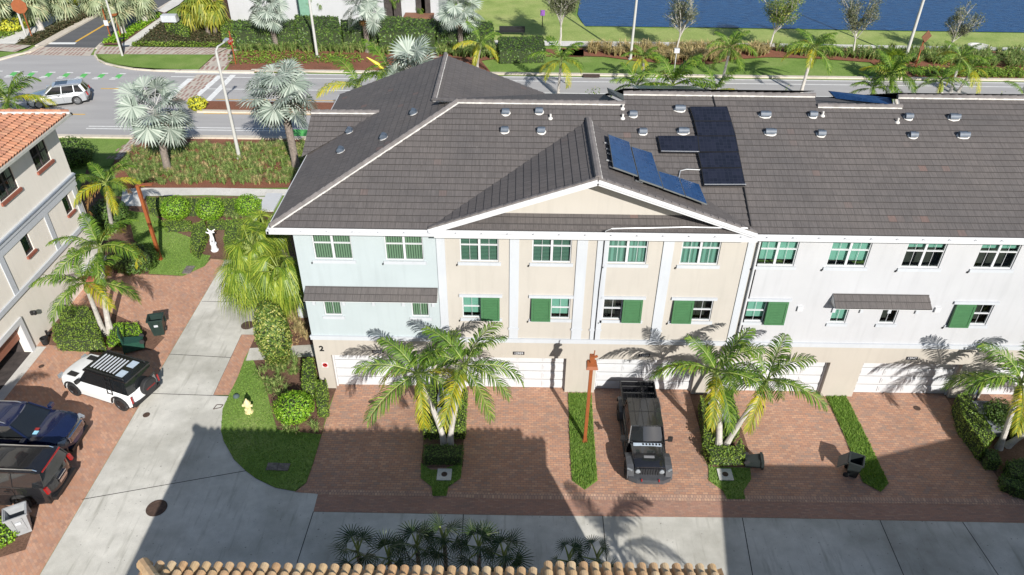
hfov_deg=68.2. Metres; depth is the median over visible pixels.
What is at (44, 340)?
garden pot
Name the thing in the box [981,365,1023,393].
garage door
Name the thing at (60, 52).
brick crossing bars
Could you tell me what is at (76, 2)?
round shrub
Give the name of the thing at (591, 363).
orange lamp post
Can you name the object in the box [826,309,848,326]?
window
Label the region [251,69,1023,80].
road kerb
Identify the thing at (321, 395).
hedge
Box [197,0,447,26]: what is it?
white villa
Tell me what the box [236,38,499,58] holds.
ornamental grass
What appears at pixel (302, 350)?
entry path
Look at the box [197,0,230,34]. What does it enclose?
fan palm
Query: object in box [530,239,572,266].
window
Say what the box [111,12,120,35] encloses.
road sign
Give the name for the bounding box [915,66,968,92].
feather palm
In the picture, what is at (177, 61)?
oval lawn
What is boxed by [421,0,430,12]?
window
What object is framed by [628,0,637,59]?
street light pole
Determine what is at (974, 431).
hedge
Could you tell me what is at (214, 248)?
garden statue
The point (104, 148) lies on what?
verge lawn
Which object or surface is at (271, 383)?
ornamental grass
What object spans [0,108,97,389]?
stucco house
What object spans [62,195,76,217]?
window
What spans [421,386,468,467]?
island bed
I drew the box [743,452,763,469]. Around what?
wheeled bin
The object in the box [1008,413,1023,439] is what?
hedge
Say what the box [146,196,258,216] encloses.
hedge
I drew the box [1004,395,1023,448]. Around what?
feather palm
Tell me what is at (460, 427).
hedge
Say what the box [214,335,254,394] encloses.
lane edge pavers
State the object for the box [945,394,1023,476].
island bed
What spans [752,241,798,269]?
window
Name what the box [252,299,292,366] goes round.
columnar shrub
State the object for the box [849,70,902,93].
feather palm
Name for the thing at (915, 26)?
street light pole
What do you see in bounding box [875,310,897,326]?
window
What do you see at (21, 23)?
street light pole
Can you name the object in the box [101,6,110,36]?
road sign
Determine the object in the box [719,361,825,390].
garage door
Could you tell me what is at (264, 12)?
fan palm
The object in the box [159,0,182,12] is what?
path
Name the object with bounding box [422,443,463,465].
hedge
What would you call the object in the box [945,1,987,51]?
shade tree
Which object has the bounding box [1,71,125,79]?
bike lane dashes
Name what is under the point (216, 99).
yellow lane dashes
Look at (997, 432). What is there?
air conditioner
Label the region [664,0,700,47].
shade tree
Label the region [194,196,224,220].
round shrub
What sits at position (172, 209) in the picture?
round shrub
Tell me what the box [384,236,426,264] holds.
window
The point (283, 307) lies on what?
round shrub
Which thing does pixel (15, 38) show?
path
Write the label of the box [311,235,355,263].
window
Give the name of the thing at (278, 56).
ground cover
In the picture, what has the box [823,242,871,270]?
window
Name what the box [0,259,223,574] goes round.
side court pavers
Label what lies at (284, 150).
ground cover
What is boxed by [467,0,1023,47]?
lake bank
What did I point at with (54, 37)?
side street kerb
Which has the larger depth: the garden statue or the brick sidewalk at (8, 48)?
the brick sidewalk at (8, 48)
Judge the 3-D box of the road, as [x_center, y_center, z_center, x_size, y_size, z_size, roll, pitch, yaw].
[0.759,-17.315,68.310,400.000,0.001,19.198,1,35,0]
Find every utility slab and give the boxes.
[436,468,451,480]
[717,468,733,480]
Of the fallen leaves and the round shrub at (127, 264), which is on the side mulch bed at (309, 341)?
the fallen leaves
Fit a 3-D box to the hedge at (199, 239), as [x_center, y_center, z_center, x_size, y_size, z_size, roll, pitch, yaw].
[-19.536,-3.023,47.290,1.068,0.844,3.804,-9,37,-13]
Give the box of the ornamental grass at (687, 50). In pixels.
[584,37,776,62]
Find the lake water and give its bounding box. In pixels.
[578,0,1023,31]
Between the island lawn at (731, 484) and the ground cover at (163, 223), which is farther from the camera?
the ground cover at (163, 223)
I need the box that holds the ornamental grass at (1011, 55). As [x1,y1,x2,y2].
[773,39,1023,68]
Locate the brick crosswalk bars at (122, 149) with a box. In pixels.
[106,138,139,158]
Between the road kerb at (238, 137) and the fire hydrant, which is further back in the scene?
the road kerb at (238, 137)
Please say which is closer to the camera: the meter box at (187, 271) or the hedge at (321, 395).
the hedge at (321, 395)
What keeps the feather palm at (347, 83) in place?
on the ground at (752, 66)
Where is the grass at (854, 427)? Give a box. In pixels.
[827,395,887,491]
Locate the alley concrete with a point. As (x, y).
(242, 514)
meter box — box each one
[182,269,191,273]
[266,462,278,469]
[276,463,289,470]
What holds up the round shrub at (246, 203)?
on the garden mulch at (126, 236)
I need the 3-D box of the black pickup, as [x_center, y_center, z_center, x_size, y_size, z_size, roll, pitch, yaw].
[5.822,6.287,33.600,2.240,1.874,5.642,1,35,1]
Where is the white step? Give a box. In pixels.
[259,193,282,211]
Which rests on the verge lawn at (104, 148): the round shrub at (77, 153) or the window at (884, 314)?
the round shrub at (77, 153)
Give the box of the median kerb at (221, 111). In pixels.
[197,101,310,113]
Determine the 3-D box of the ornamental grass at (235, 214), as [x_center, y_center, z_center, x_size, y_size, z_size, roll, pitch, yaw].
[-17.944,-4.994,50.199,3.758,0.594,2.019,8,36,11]
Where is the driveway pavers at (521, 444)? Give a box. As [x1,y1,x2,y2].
[295,384,1023,522]
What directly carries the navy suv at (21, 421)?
on the side court pavers at (176, 300)
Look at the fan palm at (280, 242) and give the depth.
40.77 m
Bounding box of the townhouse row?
[266,52,1023,397]
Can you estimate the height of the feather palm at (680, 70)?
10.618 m
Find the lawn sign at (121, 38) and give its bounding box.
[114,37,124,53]
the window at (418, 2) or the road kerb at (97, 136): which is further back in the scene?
the window at (418, 2)
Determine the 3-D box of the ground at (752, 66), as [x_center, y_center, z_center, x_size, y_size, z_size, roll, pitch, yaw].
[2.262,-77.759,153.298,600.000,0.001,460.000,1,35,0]
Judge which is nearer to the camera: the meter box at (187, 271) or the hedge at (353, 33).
the meter box at (187, 271)
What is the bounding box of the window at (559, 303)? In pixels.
[529,295,573,322]
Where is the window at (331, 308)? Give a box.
[323,302,344,318]
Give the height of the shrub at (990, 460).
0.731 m
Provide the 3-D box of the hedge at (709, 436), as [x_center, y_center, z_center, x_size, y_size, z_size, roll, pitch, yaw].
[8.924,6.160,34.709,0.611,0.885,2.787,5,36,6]
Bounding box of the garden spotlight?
[233,393,239,398]
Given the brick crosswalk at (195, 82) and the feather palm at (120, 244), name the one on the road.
the brick crosswalk at (195, 82)
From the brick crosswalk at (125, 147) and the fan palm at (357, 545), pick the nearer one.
the fan palm at (357, 545)
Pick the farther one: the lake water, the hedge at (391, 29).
the lake water
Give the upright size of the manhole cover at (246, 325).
0.015 m
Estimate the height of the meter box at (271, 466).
0.040 m
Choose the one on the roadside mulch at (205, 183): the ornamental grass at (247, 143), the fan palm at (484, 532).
the ornamental grass at (247, 143)
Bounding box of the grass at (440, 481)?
[421,462,461,495]
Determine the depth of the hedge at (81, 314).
40.06 m
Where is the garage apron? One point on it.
(17, 375)
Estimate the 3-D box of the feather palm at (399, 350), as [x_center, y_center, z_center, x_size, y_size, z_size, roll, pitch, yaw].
[-4.087,4.666,32.435,5.181,5.755,4.783,1,35,0]
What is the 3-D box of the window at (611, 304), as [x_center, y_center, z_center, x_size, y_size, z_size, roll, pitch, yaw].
[4.935,0.865,34.045,1.975,1.480,0.590,1,35,0]
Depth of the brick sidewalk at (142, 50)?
77.24 m
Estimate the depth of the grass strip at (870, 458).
34.16 m
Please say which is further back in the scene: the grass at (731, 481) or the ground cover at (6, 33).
the ground cover at (6, 33)
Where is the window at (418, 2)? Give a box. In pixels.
[416,0,420,12]
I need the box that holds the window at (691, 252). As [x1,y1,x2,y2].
[676,241,720,268]
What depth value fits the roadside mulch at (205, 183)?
55.18 m
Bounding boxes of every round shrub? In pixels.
[0,17,25,31]
[0,516,18,548]
[59,136,94,168]
[66,0,78,8]
[89,197,131,229]
[110,242,159,275]
[159,195,190,220]
[187,95,207,111]
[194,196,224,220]
[234,193,261,216]
[269,298,291,316]
[271,389,314,424]
[980,397,1019,430]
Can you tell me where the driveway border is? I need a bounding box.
[314,495,1023,522]
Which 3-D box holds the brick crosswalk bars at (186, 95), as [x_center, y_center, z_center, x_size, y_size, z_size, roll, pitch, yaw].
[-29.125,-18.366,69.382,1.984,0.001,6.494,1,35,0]
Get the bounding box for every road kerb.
[0,45,43,60]
[57,134,134,138]
[94,51,254,72]
[177,135,305,139]
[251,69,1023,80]
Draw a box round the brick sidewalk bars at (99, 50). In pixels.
[96,47,222,53]
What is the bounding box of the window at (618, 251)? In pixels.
[604,240,648,267]
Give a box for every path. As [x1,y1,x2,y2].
[0,3,80,43]
[122,17,160,45]
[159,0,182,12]
[246,345,314,360]
[377,36,1023,50]
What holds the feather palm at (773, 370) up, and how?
on the island bed at (695, 398)
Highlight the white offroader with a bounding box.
[57,350,160,410]
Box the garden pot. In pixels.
[39,335,48,345]
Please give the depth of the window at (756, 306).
33.87 m
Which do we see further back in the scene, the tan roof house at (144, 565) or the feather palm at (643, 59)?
the feather palm at (643, 59)
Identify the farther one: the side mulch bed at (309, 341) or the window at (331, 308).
the side mulch bed at (309, 341)
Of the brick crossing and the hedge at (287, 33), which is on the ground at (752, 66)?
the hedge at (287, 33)
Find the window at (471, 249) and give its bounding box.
[458,238,500,265]
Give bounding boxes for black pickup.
[617,380,672,483]
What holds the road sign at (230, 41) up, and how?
on the mulch bed at (364, 64)
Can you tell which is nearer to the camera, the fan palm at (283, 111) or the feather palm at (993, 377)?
the feather palm at (993, 377)
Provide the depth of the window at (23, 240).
38.70 m
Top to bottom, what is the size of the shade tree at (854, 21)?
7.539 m
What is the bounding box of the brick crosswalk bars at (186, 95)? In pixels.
[174,75,215,100]
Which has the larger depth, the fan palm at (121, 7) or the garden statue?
the fan palm at (121, 7)
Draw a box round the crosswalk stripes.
[168,75,235,100]
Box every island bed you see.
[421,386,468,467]
[689,391,748,466]
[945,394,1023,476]
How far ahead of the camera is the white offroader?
35.34 m
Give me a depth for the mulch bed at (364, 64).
75.45 m
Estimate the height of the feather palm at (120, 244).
6.903 m
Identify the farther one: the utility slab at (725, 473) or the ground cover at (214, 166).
the ground cover at (214, 166)
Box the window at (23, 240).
[20,234,37,259]
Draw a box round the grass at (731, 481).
[708,466,750,498]
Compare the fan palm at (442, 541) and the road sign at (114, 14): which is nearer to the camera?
the fan palm at (442, 541)
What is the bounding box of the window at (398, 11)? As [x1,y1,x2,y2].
[393,0,401,16]
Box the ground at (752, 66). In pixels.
[0,0,1023,573]
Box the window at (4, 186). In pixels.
[0,167,22,206]
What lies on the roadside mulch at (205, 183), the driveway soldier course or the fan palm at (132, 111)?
the fan palm at (132, 111)
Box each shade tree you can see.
[543,0,580,49]
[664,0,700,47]
[758,0,805,46]
[837,0,883,50]
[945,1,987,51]
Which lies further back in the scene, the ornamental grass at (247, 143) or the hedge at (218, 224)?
the ornamental grass at (247, 143)
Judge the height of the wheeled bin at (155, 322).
1.112 m
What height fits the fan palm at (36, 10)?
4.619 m
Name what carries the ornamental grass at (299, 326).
on the side mulch bed at (309, 341)
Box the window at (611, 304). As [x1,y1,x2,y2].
[599,296,645,323]
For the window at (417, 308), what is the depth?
34.26 m
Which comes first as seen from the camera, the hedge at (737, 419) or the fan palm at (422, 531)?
the fan palm at (422, 531)
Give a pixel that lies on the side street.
(94, 39)
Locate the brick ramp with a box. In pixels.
[199,49,235,69]
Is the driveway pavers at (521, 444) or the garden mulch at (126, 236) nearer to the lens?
the driveway pavers at (521, 444)
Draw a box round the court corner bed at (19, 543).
[0,505,36,556]
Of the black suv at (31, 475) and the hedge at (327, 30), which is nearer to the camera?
the black suv at (31, 475)
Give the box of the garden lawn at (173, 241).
[128,210,210,275]
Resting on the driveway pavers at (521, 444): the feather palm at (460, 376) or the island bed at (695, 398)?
the island bed at (695, 398)
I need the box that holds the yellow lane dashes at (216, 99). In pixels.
[22,87,333,114]
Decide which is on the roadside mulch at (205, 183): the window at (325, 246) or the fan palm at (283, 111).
the fan palm at (283, 111)
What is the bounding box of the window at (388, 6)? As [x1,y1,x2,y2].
[384,0,393,15]
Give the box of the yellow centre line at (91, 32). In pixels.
[75,21,110,41]
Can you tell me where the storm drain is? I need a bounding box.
[583,74,599,76]
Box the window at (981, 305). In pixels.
[944,301,999,328]
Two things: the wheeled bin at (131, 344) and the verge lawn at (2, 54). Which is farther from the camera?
the verge lawn at (2, 54)
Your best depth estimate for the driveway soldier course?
31.68 m
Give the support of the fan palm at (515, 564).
on the alley concrete
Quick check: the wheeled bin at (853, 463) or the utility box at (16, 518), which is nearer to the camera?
the utility box at (16, 518)
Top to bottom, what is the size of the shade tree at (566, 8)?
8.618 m
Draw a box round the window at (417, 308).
[410,303,431,320]
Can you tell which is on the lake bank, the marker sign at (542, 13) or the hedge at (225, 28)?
the marker sign at (542, 13)
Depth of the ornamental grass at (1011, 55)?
77.01 m
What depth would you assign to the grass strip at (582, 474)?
33.94 m
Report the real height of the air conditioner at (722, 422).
0.792 m
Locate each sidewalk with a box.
[0,44,30,51]
[95,46,225,54]
[121,188,287,205]
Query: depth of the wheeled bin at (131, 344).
38.73 m
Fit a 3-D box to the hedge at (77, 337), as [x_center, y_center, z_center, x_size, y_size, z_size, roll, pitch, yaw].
[-22.464,2.564,39.268,3.338,1.002,1.540,1,35,0]
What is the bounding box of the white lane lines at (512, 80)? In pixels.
[86,73,1001,130]
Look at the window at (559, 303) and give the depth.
33.93 m
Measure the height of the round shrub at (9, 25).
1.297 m
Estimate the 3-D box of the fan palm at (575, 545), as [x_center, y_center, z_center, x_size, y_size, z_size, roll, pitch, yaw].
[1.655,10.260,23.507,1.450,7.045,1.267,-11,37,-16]
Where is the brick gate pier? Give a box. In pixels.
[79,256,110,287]
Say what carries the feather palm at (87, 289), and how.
on the court hedge bed at (151, 341)
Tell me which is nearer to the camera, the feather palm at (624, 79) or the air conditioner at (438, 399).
the air conditioner at (438, 399)
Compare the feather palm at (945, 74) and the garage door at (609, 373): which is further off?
the feather palm at (945, 74)
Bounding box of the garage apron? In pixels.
[0,346,45,399]
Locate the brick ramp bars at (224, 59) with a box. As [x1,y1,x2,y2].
[200,50,237,69]
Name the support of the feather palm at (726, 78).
on the ground at (752, 66)
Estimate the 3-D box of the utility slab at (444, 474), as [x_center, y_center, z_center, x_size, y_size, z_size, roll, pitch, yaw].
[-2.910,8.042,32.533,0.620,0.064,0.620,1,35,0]
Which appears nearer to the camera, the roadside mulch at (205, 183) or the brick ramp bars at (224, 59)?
the roadside mulch at (205, 183)
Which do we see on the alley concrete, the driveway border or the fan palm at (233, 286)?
the fan palm at (233, 286)
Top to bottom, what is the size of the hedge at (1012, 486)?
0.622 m
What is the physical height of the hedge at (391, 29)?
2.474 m
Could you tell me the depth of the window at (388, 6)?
83.60 m
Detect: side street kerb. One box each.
[35,12,97,46]
[95,1,169,48]
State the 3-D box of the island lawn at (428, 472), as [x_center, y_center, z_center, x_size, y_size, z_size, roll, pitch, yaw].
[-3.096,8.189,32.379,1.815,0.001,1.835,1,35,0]
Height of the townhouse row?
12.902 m
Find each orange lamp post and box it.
[135,182,162,260]
[582,350,597,442]
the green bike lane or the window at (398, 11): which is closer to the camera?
the green bike lane
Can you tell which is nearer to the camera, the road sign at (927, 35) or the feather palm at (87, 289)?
the feather palm at (87, 289)
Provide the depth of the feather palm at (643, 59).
68.74 m
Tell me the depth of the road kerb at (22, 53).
76.40 m
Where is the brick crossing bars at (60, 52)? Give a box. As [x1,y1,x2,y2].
[25,47,92,54]
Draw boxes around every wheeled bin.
[117,327,143,354]
[146,312,166,335]
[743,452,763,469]
[837,451,865,477]
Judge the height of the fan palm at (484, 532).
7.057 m
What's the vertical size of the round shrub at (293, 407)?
1.343 m
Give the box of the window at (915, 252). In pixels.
[897,243,946,271]
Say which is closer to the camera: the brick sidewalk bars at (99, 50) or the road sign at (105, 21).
the brick sidewalk bars at (99, 50)
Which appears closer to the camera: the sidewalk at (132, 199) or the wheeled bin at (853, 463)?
the wheeled bin at (853, 463)
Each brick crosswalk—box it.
[115,134,145,158]
[169,74,216,100]
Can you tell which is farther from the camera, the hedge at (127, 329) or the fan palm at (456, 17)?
the fan palm at (456, 17)
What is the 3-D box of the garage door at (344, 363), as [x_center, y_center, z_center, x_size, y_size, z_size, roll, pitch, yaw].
[-6.144,3.911,36.530,4.820,2.130,0.092,1,35,0]
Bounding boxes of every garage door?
[0,330,19,360]
[334,355,432,385]
[466,357,564,387]
[595,359,693,388]
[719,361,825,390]
[853,363,956,392]
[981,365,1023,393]
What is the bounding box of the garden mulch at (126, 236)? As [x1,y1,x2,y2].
[79,170,275,275]
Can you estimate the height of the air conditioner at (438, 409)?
0.845 m
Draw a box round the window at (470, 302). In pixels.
[459,294,501,321]
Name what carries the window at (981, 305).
in the townhouse row
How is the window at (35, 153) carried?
in the stucco house at (38, 193)
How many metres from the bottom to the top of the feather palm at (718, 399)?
6.174 m
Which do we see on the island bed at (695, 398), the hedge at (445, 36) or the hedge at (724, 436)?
the hedge at (724, 436)
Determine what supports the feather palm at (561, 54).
on the ground at (752, 66)
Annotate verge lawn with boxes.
[0,52,21,56]
[59,138,129,167]
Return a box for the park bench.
[499,26,524,33]
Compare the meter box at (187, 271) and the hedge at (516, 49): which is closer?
the meter box at (187, 271)
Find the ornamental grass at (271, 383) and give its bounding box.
[250,350,321,434]
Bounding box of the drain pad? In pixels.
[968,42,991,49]
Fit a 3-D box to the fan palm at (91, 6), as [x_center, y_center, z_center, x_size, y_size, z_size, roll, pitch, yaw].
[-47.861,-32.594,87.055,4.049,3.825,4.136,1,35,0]
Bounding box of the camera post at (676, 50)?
[674,48,679,71]
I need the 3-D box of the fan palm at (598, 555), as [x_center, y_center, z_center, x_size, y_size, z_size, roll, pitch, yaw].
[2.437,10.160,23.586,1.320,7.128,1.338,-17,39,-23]
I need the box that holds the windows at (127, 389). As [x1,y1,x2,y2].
[79,365,154,395]
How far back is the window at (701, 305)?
34.15 m
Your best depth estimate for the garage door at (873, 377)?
36.39 m
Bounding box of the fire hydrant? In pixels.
[242,399,253,414]
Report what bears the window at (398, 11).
in the white villa
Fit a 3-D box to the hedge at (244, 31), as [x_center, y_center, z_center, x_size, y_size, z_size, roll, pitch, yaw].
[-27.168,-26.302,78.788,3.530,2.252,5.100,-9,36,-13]
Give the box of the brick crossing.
[24,47,94,55]
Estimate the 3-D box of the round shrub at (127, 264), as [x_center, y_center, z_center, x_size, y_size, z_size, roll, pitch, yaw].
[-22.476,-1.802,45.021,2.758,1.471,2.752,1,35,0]
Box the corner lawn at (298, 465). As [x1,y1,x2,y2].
[221,360,320,490]
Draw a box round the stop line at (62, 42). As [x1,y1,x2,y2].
[49,42,76,43]
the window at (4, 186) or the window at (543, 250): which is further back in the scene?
the window at (4, 186)
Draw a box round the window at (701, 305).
[668,297,717,324]
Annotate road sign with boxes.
[11,0,31,35]
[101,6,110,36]
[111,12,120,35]
[228,31,235,63]
[915,30,931,66]
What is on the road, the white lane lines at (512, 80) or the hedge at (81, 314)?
the white lane lines at (512, 80)
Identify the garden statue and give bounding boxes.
[206,229,218,251]
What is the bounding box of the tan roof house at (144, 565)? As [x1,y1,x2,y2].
[136,557,723,574]
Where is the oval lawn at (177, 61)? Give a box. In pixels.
[96,54,213,68]
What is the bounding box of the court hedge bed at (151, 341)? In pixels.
[48,307,163,350]
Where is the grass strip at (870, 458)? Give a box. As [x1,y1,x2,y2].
[826,396,887,490]
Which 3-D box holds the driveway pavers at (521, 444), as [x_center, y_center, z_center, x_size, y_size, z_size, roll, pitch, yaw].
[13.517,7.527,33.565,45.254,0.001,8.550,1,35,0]
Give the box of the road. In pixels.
[0,55,1023,135]
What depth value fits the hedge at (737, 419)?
34.56 m
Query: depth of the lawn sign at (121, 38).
75.71 m
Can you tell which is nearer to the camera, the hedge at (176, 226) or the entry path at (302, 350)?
the entry path at (302, 350)
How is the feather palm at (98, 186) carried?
on the garden mulch at (126, 236)
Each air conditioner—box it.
[437,388,455,406]
[437,407,452,422]
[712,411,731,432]
[972,401,990,414]
[983,416,1003,436]
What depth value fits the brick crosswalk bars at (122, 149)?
58.49 m
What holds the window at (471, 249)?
in the townhouse row
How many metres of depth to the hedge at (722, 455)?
33.03 m
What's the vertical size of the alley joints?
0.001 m
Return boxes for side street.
[44,0,170,47]
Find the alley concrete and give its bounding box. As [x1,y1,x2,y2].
[40,260,1023,574]
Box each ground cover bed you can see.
[15,0,109,44]
[101,12,166,43]
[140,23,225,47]
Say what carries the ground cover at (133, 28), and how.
on the ground cover bed at (132, 35)
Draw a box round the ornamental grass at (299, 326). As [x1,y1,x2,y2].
[285,300,309,341]
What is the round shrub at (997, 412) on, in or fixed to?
on the island bed at (1015, 451)
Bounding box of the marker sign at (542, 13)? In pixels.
[540,10,544,26]
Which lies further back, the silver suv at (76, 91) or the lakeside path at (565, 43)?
the lakeside path at (565, 43)
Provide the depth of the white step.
51.84 m
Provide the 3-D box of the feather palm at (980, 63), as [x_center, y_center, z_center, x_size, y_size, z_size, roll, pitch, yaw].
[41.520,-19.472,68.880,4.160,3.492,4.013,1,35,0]
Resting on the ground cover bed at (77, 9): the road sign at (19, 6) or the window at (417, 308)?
the road sign at (19, 6)
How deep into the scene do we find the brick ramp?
75.11 m
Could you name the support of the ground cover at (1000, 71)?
on the mulch bed at (773, 52)
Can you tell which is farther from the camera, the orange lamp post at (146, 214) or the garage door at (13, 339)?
the orange lamp post at (146, 214)
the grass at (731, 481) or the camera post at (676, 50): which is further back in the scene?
the camera post at (676, 50)
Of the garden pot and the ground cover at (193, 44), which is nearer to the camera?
the garden pot
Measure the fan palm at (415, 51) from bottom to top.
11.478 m
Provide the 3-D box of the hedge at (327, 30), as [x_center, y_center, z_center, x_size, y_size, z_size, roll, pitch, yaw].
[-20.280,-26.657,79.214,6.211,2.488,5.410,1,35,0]
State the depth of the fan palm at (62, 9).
84.37 m
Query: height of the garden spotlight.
0.170 m
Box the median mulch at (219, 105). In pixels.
[205,101,334,110]
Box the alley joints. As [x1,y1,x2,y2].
[85,301,997,574]
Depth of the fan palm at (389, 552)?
21.97 m
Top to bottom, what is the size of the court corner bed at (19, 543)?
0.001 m
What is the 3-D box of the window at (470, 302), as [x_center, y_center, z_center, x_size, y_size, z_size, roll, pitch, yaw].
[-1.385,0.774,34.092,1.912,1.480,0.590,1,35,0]
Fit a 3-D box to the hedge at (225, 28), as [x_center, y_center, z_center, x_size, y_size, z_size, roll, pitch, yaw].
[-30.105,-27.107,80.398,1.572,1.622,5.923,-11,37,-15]
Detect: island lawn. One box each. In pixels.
[421,464,461,495]
[709,467,750,498]
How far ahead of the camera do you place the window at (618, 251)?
32.36 m
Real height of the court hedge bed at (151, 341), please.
0.001 m
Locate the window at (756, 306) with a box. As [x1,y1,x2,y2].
[742,298,791,325]
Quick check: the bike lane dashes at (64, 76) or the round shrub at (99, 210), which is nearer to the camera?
the round shrub at (99, 210)
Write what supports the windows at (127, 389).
in the white offroader
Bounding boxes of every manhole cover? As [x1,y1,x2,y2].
[146,500,166,516]
[241,321,252,328]
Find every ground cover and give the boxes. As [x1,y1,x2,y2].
[0,17,49,38]
[17,10,95,44]
[102,12,161,42]
[125,146,296,177]
[131,40,225,47]
[153,220,190,231]
[227,48,367,63]
[269,144,304,172]
[907,64,1023,77]
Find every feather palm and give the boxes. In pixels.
[0,71,55,108]
[29,247,141,336]
[45,212,145,335]
[73,160,144,226]
[316,55,378,98]
[351,335,475,444]
[353,39,410,88]
[407,321,523,444]
[452,21,501,66]
[527,35,583,92]
[609,62,665,96]
[620,44,661,75]
[631,51,716,88]
[649,327,774,446]
[691,60,739,89]
[705,30,758,81]
[707,333,829,446]
[782,28,845,92]
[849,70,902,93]
[859,49,925,103]
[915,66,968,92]
[935,40,989,92]
[940,341,1023,450]
[946,55,997,93]
[1003,80,1023,93]
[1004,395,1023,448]
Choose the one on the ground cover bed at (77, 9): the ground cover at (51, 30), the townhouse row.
the ground cover at (51, 30)
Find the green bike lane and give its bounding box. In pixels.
[10,72,307,135]
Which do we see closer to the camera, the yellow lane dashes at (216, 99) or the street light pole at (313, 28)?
the yellow lane dashes at (216, 99)
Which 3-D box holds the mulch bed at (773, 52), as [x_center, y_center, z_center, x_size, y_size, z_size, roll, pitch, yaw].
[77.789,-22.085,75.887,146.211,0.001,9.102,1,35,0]
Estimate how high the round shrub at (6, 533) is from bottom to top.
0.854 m
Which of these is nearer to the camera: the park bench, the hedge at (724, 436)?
the hedge at (724, 436)
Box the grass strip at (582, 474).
[568,393,597,489]
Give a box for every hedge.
[1,9,25,24]
[52,322,105,352]
[56,304,99,333]
[106,322,143,347]
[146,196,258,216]
[163,219,191,232]
[164,15,190,38]
[189,220,209,258]
[207,218,262,229]
[220,19,236,47]
[223,222,243,256]
[232,19,268,50]
[266,19,298,49]
[294,14,343,51]
[301,357,317,399]
[314,380,329,417]
[340,18,377,48]
[376,15,436,52]
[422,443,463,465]
[423,384,437,440]
[428,421,449,440]
[435,20,494,47]
[454,388,467,440]
[497,35,545,63]
[698,396,715,445]
[700,438,745,466]
[714,423,729,442]
[721,391,742,444]
[950,390,995,460]
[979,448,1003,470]
[997,473,1023,499]
[1000,457,1023,480]
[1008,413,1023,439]
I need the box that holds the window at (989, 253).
[969,244,1020,272]
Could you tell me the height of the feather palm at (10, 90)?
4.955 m
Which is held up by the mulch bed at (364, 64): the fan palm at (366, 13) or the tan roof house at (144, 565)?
the fan palm at (366, 13)
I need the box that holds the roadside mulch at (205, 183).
[112,139,306,188]
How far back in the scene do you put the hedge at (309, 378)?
36.06 m
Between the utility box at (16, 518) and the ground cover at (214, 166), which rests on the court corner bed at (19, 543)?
the utility box at (16, 518)
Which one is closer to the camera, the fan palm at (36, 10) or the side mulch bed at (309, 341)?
the side mulch bed at (309, 341)
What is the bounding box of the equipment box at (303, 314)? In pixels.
[297,303,307,317]
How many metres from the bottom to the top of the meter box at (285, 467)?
0.040 m
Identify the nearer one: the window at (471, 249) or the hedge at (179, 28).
the window at (471, 249)
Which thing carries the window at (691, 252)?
in the townhouse row
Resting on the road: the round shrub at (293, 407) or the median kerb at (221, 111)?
the median kerb at (221, 111)
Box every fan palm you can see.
[0,0,13,22]
[9,0,49,31]
[45,0,79,21]
[77,0,109,17]
[94,0,133,33]
[112,74,195,170]
[125,0,157,20]
[175,2,203,31]
[184,0,213,34]
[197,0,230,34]
[213,256,277,325]
[217,223,283,302]
[235,57,317,168]
[236,208,295,266]
[247,0,289,49]
[247,251,305,322]
[326,523,380,568]
[342,0,386,52]
[361,527,412,569]
[382,34,438,77]
[384,518,442,570]
[418,511,468,570]
[435,0,485,45]
[448,518,504,571]
[473,527,533,571]
[548,536,589,566]
[572,534,616,567]
[872,46,911,80]
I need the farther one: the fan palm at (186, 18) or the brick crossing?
the fan palm at (186, 18)
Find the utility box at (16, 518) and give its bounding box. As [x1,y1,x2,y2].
[2,501,33,535]
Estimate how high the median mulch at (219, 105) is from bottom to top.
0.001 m
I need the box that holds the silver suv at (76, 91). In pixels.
[26,78,91,108]
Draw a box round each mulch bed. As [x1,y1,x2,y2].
[226,46,583,71]
[250,235,313,347]
[254,356,335,433]
[561,47,1023,77]
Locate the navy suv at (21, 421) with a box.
[0,400,88,452]
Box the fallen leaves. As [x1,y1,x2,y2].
[257,251,301,345]
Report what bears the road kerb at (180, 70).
on the ground at (752, 66)
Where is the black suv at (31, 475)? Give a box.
[0,444,76,507]
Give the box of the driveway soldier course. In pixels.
[308,490,1023,504]
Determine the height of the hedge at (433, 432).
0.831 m
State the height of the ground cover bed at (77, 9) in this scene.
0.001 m
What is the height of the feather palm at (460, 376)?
6.377 m
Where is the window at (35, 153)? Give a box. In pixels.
[29,139,54,174]
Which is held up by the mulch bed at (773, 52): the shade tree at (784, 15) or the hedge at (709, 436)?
the shade tree at (784, 15)
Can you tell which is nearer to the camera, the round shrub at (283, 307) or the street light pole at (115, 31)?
the round shrub at (283, 307)
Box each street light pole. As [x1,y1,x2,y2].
[12,0,26,37]
[105,0,123,55]
[215,38,242,159]
[308,0,319,57]
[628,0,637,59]
[906,0,924,53]

